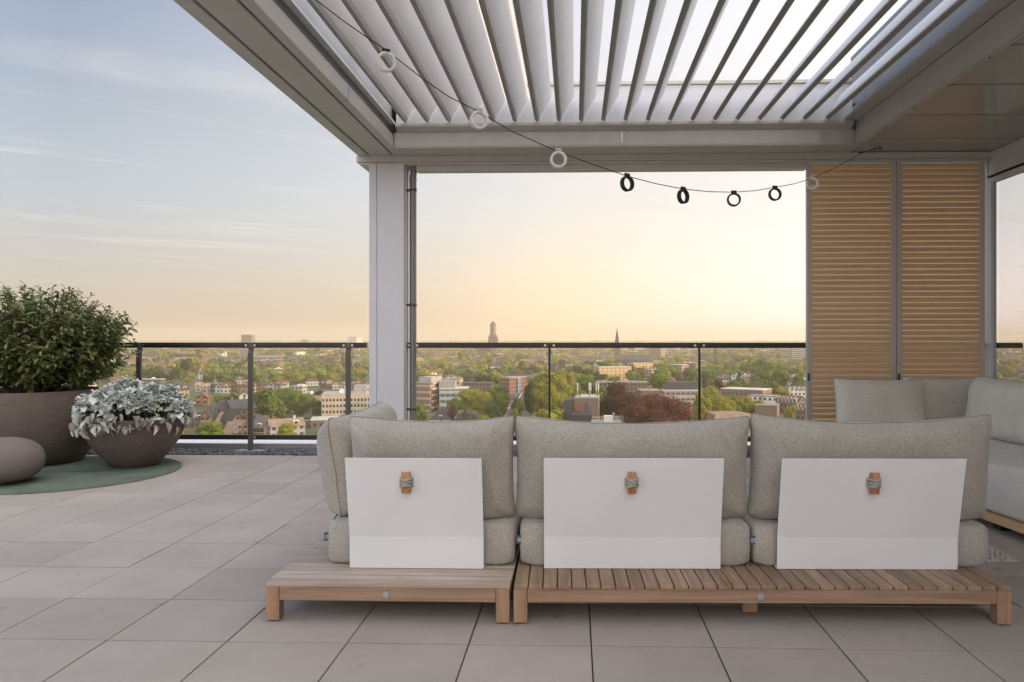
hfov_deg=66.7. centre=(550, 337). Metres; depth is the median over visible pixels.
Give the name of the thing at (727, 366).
tree
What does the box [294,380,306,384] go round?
tree
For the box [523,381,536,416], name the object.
tree
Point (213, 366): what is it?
woods
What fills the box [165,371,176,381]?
tree
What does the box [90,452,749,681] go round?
terrace base
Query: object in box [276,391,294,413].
tree
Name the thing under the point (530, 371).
mansard row
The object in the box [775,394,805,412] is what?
sawtooth row
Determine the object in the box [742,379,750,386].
tree
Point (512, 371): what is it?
mansard row
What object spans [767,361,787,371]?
tree
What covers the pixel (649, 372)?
balcony block
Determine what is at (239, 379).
street house
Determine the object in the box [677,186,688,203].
ring lamp
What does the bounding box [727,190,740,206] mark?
ring lamp
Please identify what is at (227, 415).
brick house
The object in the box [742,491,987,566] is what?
seat cushion
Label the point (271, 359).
office block
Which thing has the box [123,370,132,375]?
tree
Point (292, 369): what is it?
tree
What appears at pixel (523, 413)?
road
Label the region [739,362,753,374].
tree
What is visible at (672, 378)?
row house block
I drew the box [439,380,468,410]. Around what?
glazed office
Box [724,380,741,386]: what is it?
tree
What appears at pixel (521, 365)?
tree
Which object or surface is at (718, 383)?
tree
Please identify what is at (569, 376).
tree
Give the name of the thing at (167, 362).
school building
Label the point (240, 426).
brick house
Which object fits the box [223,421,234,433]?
brick house
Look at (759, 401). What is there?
tree
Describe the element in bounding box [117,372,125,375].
tree
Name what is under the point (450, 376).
row house block
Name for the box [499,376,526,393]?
brick apartments
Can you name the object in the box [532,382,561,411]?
tree
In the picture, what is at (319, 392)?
tree
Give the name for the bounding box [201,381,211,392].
street house
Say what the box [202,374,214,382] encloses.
tree
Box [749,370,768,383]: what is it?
tree
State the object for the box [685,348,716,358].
spire church
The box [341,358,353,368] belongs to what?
tree
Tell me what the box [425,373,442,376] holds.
row house block
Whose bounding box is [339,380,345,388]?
street house
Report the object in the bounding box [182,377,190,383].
tree
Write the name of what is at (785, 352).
balcony block
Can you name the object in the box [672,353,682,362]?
tree
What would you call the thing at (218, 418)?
brick house
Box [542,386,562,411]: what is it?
tree
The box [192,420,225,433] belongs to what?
tree
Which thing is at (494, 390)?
tree
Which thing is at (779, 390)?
tree
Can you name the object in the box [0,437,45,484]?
pebble seat
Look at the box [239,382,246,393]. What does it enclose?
street house
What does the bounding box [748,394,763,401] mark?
white house
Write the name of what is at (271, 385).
street house
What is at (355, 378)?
tree
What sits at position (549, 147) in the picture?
light string cord
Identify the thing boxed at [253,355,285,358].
office block
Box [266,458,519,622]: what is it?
sofa base
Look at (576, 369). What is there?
tree
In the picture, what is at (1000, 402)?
back cushion
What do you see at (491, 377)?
tree
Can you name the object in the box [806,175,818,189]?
ring lamp
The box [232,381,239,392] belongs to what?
street house
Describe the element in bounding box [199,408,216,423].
brick house
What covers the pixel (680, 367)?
balcony block
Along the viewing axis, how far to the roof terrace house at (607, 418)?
319.37 m
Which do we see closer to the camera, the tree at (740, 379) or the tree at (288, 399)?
the tree at (288, 399)
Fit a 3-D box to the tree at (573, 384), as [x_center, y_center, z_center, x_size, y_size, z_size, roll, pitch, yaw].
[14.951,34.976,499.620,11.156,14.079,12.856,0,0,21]
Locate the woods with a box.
[1,340,1023,383]
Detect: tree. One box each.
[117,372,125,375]
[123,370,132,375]
[151,371,163,378]
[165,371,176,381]
[177,371,187,378]
[179,358,193,370]
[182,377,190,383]
[183,394,194,402]
[188,367,199,373]
[190,356,204,367]
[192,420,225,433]
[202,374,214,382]
[213,394,223,402]
[215,372,233,382]
[223,393,239,399]
[232,362,242,369]
[253,367,258,375]
[253,374,265,383]
[253,392,260,413]
[256,388,284,418]
[259,402,287,418]
[263,362,276,368]
[272,376,282,381]
[275,386,303,413]
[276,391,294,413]
[276,423,297,434]
[283,371,292,380]
[286,366,298,371]
[289,370,304,383]
[293,399,310,416]
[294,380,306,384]
[300,392,316,413]
[309,399,321,415]
[312,390,322,395]
[325,373,338,380]
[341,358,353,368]
[341,372,355,380]
[351,376,361,381]
[352,367,368,378]
[417,403,426,420]
[433,358,448,367]
[443,367,456,375]
[445,397,462,414]
[447,405,455,420]
[452,408,480,420]
[456,388,482,410]
[458,351,469,359]
[461,369,473,381]
[472,390,492,415]
[473,374,487,381]
[477,414,490,419]
[481,400,498,417]
[485,385,499,397]
[487,373,498,384]
[492,391,508,416]
[498,387,510,405]
[504,356,513,362]
[510,397,524,415]
[510,408,518,432]
[515,354,528,360]
[517,360,526,369]
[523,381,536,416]
[526,374,539,388]
[527,364,541,372]
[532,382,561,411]
[535,407,563,419]
[536,371,557,385]
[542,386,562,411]
[552,375,572,402]
[556,368,575,384]
[568,366,581,373]
[569,381,581,396]
[572,388,585,396]
[574,373,581,379]
[576,373,593,390]
[584,379,599,394]
[591,371,605,380]
[596,387,606,396]
[600,379,640,422]
[606,376,619,380]
[618,392,696,422]
[637,377,648,386]
[647,367,669,389]
[657,356,671,363]
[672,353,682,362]
[684,368,691,380]
[689,367,704,386]
[691,392,712,420]
[701,370,708,389]
[701,384,719,409]
[708,370,719,384]
[711,394,736,410]
[712,378,725,396]
[723,364,731,369]
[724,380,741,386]
[728,395,744,411]
[734,371,745,383]
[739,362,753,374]
[740,395,754,413]
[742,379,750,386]
[745,381,765,387]
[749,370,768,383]
[750,357,769,373]
[753,370,771,383]
[754,399,766,411]
[761,380,779,394]
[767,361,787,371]
[769,368,791,385]
[773,386,791,394]
[784,404,797,417]
[789,374,805,385]
[793,365,805,376]
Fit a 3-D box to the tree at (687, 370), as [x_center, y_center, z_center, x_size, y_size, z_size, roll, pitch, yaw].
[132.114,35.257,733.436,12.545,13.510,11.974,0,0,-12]
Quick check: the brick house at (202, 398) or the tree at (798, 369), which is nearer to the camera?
the brick house at (202, 398)
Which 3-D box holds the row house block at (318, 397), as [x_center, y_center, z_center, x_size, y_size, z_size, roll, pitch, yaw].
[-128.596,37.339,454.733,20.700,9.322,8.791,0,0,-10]
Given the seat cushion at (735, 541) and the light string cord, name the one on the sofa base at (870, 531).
the seat cushion at (735, 541)
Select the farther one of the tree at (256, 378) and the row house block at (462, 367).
the row house block at (462, 367)
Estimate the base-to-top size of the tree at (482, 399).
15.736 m
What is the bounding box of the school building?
[148,359,173,363]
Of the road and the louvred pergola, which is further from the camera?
the road
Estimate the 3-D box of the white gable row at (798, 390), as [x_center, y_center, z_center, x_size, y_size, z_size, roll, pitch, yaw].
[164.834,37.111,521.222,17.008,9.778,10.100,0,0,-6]
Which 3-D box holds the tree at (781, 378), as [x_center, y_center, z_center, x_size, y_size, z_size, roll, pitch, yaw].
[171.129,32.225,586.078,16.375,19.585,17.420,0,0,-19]
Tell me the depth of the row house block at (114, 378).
694.13 m
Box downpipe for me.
[406,166,416,420]
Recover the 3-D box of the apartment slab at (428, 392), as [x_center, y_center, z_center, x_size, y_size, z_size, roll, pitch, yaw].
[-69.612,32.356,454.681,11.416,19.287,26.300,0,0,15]
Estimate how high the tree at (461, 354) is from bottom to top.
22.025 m
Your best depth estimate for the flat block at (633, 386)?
568.90 m
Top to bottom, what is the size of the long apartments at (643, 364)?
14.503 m
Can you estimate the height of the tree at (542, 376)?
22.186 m
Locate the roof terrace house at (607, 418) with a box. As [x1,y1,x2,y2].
[591,415,621,422]
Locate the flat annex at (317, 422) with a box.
[310,416,338,428]
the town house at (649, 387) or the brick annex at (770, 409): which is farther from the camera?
the town house at (649, 387)
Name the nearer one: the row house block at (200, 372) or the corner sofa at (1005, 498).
the corner sofa at (1005, 498)
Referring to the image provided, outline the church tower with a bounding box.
[474,321,497,352]
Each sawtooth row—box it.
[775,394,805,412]
[795,403,805,419]
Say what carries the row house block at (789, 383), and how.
on the town ground
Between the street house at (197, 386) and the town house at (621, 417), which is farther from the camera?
the street house at (197, 386)
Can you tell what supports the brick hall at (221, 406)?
on the town ground
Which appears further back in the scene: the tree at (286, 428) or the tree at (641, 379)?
the tree at (641, 379)
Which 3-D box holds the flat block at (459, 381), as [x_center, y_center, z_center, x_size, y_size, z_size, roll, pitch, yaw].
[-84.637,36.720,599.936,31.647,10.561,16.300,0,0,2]
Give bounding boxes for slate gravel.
[87,447,749,456]
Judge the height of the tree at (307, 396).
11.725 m
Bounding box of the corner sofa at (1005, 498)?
[981,439,1023,533]
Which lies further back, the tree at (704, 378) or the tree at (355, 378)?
the tree at (355, 378)
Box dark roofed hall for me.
[664,381,697,389]
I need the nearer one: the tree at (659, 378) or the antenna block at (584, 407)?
the antenna block at (584, 407)
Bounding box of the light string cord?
[316,0,880,192]
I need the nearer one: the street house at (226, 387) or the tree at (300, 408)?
the tree at (300, 408)
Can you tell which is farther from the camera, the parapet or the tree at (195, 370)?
the tree at (195, 370)
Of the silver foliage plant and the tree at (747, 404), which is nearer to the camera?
the silver foliage plant
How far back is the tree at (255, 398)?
427.53 m
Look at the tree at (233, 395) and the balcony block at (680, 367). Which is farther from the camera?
the balcony block at (680, 367)
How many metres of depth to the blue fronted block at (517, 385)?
586.84 m
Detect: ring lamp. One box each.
[376,48,396,72]
[470,107,487,129]
[550,148,566,167]
[620,173,633,191]
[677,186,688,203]
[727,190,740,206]
[768,186,781,200]
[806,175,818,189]
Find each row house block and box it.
[110,375,127,383]
[142,377,164,386]
[162,367,172,373]
[197,368,231,378]
[265,415,305,434]
[313,395,321,400]
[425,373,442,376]
[442,373,456,377]
[458,366,469,369]
[665,376,675,383]
[678,362,695,367]
[718,374,730,384]
[731,373,750,380]
[786,375,805,385]
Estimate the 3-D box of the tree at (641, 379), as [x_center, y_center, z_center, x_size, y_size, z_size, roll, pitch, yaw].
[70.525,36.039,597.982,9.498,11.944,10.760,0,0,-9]
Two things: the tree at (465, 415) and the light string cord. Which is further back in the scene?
the tree at (465, 415)
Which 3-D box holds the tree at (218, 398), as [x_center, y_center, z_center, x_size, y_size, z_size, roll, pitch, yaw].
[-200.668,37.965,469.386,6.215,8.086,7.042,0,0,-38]
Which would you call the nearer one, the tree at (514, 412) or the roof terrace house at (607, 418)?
the roof terrace house at (607, 418)
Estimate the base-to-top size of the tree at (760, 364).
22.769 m
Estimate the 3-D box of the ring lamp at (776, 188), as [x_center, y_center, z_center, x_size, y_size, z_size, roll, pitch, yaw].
[1.966,-1.268,6.820,0.112,0.133,0.044,0,0,-8]
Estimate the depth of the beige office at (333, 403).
386.16 m
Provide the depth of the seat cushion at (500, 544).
3.69 m
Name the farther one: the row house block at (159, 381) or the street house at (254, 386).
the row house block at (159, 381)
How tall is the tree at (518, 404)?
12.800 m
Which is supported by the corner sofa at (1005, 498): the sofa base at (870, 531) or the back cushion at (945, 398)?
the back cushion at (945, 398)
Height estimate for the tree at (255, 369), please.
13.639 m
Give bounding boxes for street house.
[194,381,202,391]
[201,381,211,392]
[211,381,215,391]
[214,382,221,392]
[221,381,230,392]
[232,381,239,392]
[235,375,243,383]
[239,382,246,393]
[246,382,256,391]
[256,379,263,390]
[263,379,268,389]
[268,380,274,390]
[275,379,280,390]
[281,379,289,387]
[320,379,326,388]
[326,379,332,388]
[332,380,339,388]
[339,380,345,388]
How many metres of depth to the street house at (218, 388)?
589.20 m
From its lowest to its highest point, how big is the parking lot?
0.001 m
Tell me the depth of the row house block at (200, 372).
788.80 m
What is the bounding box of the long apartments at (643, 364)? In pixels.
[627,362,652,367]
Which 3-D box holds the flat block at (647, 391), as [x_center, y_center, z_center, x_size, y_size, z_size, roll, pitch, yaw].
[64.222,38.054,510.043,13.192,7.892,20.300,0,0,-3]
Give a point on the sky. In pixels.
(148, 169)
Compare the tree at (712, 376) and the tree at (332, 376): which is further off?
the tree at (332, 376)
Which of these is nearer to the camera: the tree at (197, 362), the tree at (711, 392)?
the tree at (711, 392)
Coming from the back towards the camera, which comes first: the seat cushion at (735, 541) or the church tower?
the church tower
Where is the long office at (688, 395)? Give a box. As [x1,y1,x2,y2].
[660,389,701,405]
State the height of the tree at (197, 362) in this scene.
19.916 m
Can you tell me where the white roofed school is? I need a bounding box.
[720,387,771,397]
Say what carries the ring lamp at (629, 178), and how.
hanging from the light string cord
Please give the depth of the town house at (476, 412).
350.02 m
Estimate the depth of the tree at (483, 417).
331.38 m
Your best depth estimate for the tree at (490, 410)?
365.69 m
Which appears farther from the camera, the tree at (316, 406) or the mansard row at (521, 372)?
the mansard row at (521, 372)
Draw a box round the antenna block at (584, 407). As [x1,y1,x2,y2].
[558,383,599,421]
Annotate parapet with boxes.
[173,439,749,451]
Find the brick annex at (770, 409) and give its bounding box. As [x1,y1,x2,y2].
[755,403,779,416]
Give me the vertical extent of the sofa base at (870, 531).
0.700 m
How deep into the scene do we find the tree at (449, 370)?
740.11 m
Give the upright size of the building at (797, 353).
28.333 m
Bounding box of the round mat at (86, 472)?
[0,456,181,494]
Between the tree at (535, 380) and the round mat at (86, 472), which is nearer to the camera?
the round mat at (86, 472)
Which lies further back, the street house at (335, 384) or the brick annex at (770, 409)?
the street house at (335, 384)
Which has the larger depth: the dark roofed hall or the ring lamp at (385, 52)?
the dark roofed hall
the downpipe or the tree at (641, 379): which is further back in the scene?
the tree at (641, 379)
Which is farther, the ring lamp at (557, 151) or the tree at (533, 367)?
the tree at (533, 367)
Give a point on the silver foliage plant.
(124, 398)
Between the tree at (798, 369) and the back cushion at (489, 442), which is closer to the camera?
the back cushion at (489, 442)
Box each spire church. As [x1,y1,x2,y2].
[614,330,650,365]
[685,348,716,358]
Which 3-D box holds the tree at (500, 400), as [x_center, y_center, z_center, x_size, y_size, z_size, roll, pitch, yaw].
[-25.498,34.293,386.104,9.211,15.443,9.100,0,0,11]
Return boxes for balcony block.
[643,369,655,377]
[670,364,688,372]
[779,349,789,355]
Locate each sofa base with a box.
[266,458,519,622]
[514,458,1010,624]
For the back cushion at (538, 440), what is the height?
0.512 m
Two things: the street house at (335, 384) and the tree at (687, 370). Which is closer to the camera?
the street house at (335, 384)
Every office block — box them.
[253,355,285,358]
[261,359,284,360]
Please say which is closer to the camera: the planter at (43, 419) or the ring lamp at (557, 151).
the ring lamp at (557, 151)
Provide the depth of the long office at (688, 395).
462.37 m
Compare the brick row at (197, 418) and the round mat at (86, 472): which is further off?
the brick row at (197, 418)
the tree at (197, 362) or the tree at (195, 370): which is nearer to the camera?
the tree at (195, 370)
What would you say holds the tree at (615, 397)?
on the town ground
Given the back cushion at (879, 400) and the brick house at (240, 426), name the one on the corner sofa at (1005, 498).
the back cushion at (879, 400)
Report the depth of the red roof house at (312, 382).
677.74 m
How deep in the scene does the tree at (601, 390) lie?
447.70 m
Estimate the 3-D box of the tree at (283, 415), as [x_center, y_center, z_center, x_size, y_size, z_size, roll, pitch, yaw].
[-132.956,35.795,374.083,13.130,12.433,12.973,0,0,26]
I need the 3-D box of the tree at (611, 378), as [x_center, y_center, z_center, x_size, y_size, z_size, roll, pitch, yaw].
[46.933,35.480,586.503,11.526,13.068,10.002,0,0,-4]
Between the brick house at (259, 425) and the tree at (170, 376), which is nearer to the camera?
the brick house at (259, 425)
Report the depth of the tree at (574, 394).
466.79 m
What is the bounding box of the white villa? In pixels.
[429,405,451,420]
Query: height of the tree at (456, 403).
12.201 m
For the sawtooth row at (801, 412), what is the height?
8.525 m
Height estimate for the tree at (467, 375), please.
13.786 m
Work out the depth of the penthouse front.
7.33 m
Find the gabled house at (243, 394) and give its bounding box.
[239,391,247,398]
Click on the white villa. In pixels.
(442, 414)
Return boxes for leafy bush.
[0,280,138,392]
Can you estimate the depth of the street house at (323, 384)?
638.56 m
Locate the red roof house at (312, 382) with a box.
[305,378,318,385]
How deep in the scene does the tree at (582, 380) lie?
514.96 m
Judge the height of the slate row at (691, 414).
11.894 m
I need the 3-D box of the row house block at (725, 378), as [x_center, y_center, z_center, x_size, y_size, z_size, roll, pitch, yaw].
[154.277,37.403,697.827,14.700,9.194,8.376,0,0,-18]
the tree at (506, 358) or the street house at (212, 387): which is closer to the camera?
the street house at (212, 387)
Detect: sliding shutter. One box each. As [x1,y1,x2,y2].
[806,160,895,421]
[896,159,984,379]
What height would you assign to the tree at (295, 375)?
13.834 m
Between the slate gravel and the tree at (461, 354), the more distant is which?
the tree at (461, 354)
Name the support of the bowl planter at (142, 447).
on the round mat at (86, 472)
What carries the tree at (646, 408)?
on the town ground
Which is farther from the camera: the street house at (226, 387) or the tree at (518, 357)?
the tree at (518, 357)
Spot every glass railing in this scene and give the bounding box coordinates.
[42,342,367,451]
[407,343,1022,441]
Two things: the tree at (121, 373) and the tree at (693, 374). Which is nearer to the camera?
the tree at (693, 374)
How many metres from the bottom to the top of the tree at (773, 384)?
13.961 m
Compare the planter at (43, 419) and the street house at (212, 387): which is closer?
the planter at (43, 419)
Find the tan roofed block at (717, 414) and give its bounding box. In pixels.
[704,411,750,435]
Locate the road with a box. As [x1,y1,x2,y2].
[503,392,527,435]
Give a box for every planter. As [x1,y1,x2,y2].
[0,386,100,465]
[81,412,187,467]
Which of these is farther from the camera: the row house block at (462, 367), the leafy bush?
the row house block at (462, 367)
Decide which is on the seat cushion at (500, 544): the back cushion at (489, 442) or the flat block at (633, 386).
the back cushion at (489, 442)
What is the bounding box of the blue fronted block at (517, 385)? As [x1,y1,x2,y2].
[516,378,520,392]
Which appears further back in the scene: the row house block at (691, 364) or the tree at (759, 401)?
the row house block at (691, 364)
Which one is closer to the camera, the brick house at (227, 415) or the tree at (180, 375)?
the brick house at (227, 415)
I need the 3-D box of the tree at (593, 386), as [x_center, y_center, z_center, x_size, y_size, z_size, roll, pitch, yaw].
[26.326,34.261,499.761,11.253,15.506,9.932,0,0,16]
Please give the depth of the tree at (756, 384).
509.72 m
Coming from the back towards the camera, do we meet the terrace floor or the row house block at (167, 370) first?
the row house block at (167, 370)
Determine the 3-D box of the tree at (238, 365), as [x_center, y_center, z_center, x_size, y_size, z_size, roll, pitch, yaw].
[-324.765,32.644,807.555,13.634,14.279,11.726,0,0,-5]
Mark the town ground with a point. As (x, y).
(430, 414)
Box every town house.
[176,382,189,395]
[291,384,306,392]
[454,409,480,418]
[613,413,623,422]
[645,377,653,388]
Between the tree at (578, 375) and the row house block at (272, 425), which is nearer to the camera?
the row house block at (272, 425)
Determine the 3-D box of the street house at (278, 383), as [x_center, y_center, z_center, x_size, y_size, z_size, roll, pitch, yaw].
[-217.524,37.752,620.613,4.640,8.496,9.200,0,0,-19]
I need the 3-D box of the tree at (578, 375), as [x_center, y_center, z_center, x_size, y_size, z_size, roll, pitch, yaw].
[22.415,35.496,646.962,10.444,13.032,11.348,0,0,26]
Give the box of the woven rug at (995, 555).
[987,545,1019,561]
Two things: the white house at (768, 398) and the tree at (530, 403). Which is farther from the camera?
the white house at (768, 398)
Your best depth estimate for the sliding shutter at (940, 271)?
8.19 m
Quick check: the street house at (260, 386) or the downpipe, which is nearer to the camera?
the downpipe
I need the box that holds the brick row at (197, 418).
[184,412,202,429]
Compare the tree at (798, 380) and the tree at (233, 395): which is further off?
the tree at (798, 380)
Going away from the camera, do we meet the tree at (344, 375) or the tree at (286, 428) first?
the tree at (286, 428)
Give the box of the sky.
[0,0,1023,340]
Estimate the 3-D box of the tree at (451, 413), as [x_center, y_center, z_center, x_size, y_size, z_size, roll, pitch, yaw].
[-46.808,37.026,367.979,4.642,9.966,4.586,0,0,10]
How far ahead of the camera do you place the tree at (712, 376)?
584.10 m
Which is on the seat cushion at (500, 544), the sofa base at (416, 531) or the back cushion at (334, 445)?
the back cushion at (334, 445)
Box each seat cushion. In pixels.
[324,490,522,564]
[516,517,749,565]
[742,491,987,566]
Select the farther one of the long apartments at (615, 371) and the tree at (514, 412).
the long apartments at (615, 371)
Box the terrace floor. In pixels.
[0,455,1023,681]
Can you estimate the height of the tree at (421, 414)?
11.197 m
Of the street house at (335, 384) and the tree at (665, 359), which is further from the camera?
the tree at (665, 359)
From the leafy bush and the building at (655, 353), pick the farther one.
the building at (655, 353)
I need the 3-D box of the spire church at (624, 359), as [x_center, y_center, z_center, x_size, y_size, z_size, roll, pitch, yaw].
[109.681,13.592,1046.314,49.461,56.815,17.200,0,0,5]
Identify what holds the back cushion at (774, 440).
on the seat cushion at (972, 543)
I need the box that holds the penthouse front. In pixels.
[845,0,1023,377]
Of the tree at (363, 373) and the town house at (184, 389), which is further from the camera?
the tree at (363, 373)
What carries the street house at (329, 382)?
on the town ground
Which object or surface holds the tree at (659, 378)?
on the town ground
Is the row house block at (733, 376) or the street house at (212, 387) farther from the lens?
the row house block at (733, 376)
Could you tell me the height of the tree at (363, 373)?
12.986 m
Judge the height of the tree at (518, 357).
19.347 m
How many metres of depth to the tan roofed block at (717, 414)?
335.46 m
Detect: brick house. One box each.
[194,390,210,405]
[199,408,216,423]
[215,412,244,426]
[220,410,243,427]
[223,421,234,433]
[232,419,253,434]
[253,415,270,434]
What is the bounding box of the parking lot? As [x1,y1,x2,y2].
[291,416,314,429]
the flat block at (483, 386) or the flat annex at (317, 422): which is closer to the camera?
the flat annex at (317, 422)
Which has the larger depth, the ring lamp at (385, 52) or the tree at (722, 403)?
the tree at (722, 403)
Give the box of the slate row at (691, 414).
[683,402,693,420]
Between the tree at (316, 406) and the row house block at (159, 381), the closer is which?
the tree at (316, 406)
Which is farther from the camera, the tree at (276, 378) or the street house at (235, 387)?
the tree at (276, 378)
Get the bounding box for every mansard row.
[508,369,516,375]
[516,369,525,375]
[526,369,533,374]
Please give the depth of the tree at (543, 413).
336.75 m
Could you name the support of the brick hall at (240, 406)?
on the town ground
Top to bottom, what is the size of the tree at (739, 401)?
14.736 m
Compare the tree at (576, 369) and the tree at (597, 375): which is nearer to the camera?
the tree at (597, 375)
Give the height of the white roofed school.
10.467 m
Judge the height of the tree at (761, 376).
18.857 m
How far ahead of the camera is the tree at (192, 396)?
465.98 m
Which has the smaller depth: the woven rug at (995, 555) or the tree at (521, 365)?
the woven rug at (995, 555)
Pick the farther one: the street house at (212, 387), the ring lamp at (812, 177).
the street house at (212, 387)
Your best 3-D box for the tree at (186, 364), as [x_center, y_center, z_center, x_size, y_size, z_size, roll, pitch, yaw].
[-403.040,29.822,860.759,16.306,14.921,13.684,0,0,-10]
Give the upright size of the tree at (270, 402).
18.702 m
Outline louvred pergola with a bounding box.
[173,0,1023,419]
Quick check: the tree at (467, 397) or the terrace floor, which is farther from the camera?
the tree at (467, 397)
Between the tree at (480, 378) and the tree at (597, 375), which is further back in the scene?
the tree at (597, 375)
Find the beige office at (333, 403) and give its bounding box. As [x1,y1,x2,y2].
[321,384,368,415]
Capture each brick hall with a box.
[214,400,228,417]
[225,396,256,420]
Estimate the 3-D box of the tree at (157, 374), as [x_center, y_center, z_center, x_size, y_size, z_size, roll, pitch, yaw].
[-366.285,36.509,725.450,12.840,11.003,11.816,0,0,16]
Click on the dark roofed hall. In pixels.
(681, 385)
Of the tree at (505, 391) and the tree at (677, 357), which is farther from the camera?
the tree at (677, 357)
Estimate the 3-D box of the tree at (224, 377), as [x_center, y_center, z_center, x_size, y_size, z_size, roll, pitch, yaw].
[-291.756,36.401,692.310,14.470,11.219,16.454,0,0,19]
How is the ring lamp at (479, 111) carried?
hanging from the light string cord
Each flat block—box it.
[442,378,462,385]
[462,382,495,391]
[595,381,646,394]
[637,389,659,398]
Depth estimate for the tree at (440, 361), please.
916.48 m
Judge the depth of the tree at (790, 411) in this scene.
361.65 m
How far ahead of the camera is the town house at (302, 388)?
538.58 m
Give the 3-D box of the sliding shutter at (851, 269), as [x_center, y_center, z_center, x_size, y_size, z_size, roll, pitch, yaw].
[3.178,-0.325,8.236,0.934,3.109,0.062,0,0,2]
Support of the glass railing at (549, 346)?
on the parapet
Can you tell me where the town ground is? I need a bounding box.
[15,341,1023,434]
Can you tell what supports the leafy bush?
on the planter at (43, 419)
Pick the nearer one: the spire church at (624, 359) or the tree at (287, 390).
the tree at (287, 390)
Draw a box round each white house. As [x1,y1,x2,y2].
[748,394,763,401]
[762,395,778,402]
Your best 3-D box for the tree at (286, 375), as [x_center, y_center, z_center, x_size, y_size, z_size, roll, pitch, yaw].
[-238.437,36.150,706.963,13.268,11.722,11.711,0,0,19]
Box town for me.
[63,347,1023,385]
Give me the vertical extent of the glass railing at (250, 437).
1.205 m
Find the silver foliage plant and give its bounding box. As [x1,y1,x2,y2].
[68,375,195,438]
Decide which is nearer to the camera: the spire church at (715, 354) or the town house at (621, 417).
the town house at (621, 417)
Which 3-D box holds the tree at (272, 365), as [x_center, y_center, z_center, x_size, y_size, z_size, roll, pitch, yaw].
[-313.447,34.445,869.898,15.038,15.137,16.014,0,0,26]
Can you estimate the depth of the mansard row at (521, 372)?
743.62 m
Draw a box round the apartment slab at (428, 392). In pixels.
[417,376,441,411]
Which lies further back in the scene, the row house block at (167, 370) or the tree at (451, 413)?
the row house block at (167, 370)
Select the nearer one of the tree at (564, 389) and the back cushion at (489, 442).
the back cushion at (489, 442)
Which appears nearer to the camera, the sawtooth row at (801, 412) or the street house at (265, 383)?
the sawtooth row at (801, 412)
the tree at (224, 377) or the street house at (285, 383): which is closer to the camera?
the street house at (285, 383)
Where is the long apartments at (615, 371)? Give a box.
[593,366,631,380]
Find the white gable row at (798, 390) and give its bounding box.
[783,386,805,398]
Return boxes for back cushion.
[317,401,396,519]
[350,415,514,518]
[515,415,749,518]
[747,413,991,519]
[833,378,925,421]
[902,377,974,419]
[965,376,1023,444]
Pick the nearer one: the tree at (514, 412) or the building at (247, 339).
the tree at (514, 412)
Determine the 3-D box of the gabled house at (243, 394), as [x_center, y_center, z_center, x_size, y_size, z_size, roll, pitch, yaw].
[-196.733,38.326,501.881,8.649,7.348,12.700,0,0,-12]
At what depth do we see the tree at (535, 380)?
531.74 m
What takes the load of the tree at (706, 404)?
on the town ground
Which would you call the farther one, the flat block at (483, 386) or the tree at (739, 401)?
the flat block at (483, 386)

